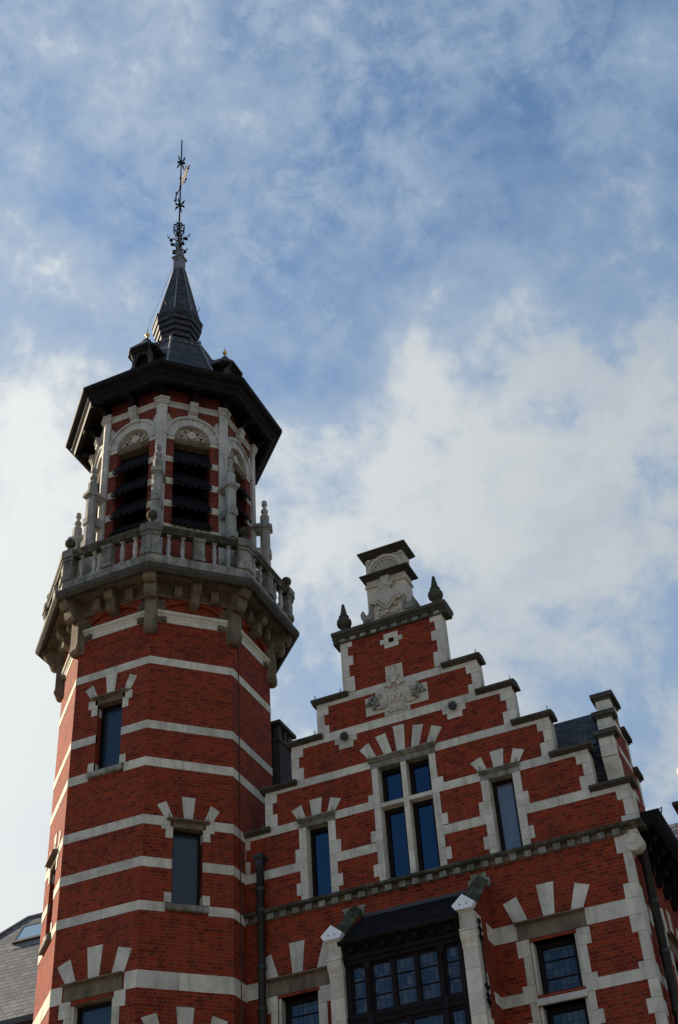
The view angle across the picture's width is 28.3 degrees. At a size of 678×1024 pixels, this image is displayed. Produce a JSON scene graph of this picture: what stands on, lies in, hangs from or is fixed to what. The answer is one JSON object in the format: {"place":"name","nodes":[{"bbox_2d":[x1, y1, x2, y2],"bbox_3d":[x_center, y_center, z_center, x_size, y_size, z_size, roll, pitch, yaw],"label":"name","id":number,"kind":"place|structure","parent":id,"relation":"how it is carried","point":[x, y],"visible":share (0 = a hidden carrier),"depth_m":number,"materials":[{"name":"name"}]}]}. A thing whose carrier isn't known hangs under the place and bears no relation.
{"place":"outdoors","nodes":[
{"label":"outdoors","id":0,"kind":"place"},
{"bbox_2d":[0,912,42,1023],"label":"slate roofed house","id":1,"kind":"structure","parent":0,"point":[19,945],"depth_m":33.82,"materials":[{"name":"grey stone"}]},
{"bbox_2d":[32,140,298,1023],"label":"bell tower","id":2,"kind":"structure","parent":0,"point":[169,636],"depth_m":29.25,"materials":[{"name":"red brick"}]},
{"bbox_2d":[77,1001,111,1023],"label":"window","id":3,"kind":"structure","parent":2,"relation":"in","point":[100,1013],"depth_m":24.63,"materials":[{"name":"blue glass"}]},
{"bbox_2d":[98,703,121,769],"bbox_3d":[-4.748,4.760,28.307,0.600,1.579,0.086,-19,-42,17],"label":"window","id":4,"kind":"structure","parent":2,"relation":"in","point":[110,737],"depth_m":28.37,"materials":[{"name":"blue glass"}]},
{"bbox_2d":[171,831,200,904],"bbox_3d":[-3.021,7.017,26.351,0.485,1.568,0.485,-19,-42,17],"label":"window","id":5,"kind":"structure","parent":2,"relation":"in","point":[185,884],"depth_m":26.38,"materials":[{"name":"black glass"}]},
{"bbox_2d":[0,0,677,931],"label":"sky","id":6,"kind":"structure","parent":0,"point":[436,241],"materials":[{"name":"blue"}]},
{"bbox_2d":[243,539,677,1023],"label":"gabled house","id":7,"kind":"structure","parent":0,"point":[441,837],"depth_m":25.38,"materials":[{"name":"red brick"}]},
{"bbox_2d":[285,994,318,1023],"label":"window","id":8,"kind":"structure","parent":7,"relation":"in","point":[305,1010],"depth_m":25.01,"materials":[{"name":"blue glass"}]},
{"bbox_2d":[310,826,331,896],"bbox_3d":[-0.309,6.967,26.580,0.470,1.550,0.080,-19,-42,17],"label":"window","id":9,"kind":"structure","parent":7,"relation":"in","point":[320,853],"depth_m":26.63,"materials":[{"name":"blue glass"}]},
{"bbox_2d":[381,767,402,801],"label":"window","id":10,"kind":"structure","parent":7,"relation":"in","point":[392,778],"depth_m":26.95,"materials":[{"name":"blue glass"}]},
{"bbox_2d":[385,806,410,877],"bbox_3d":[1.186,6.466,26.105,0.488,1.550,0.080,-19,-42,17],"label":"window","id":11,"kind":"structure","parent":7,"relation":"in","point":[396,830],"depth_m":26.15,"materials":[{"name":"blue glass"}]},
{"bbox_2d":[321,871,504,1023],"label":"bay window","id":12,"kind":"structure","parent":7,"relation":"in","point":[415,962],"depth_m":23.38,"materials":[{"name":"black wood"}]},
{"bbox_2d":[409,759,431,794],"bbox_3d":[1.659,5.322,26.731,0.488,0.785,0.080,-19,-42,17],"label":"window","id":13,"kind":"structure","parent":7,"relation":"in","point":[420,777],"depth_m":26.77,"materials":[{"name":"blue glass"}]},
{"bbox_2d":[413,798,439,870],"bbox_3d":[1.728,6.284,25.932,0.488,1.550,0.080,-19,-42,17],"label":"window","id":14,"kind":"structure","parent":7,"relation":"in","point":[424,813],"depth_m":25.98,"materials":[{"name":"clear glass"}]},
{"bbox_2d":[492,778,522,850],"bbox_3d":[3.223,5.783,25.458,0.470,1.550,0.080,-19,-42,17],"label":"window","id":15,"kind":"structure","parent":7,"relation":"in","point":[508,823],"depth_m":25.50,"materials":[{"name":"clear glass"}]},
{"bbox_2d":[536,937,582,993],"bbox_3d":[3.875,7.950,23.425,0.760,0.945,0.080,-19,-42,17],"label":"window","id":16,"kind":"structure","parent":7,"relation":"in","point":[559,966],"depth_m":23.46,"materials":[{"name":"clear glass"}]},
{"bbox_2d":[546,1002,589,1023],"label":"window","id":17,"kind":"structure","parent":7,"relation":"in","point":[577,1013],"depth_m":22.90,"materials":[{"name":"blue glass"}]},
{"label":"ground","id":18,"kind":"structure","parent":0,"visible":0},
{"bbox_2d":[669,769,677,839],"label":"neighbouring house","id":19,"kind":"structure","parent":18,"relation":"on","point":[674,827],"depth_m":34.55,"materials":[{"name":"red brick"}]}
]}

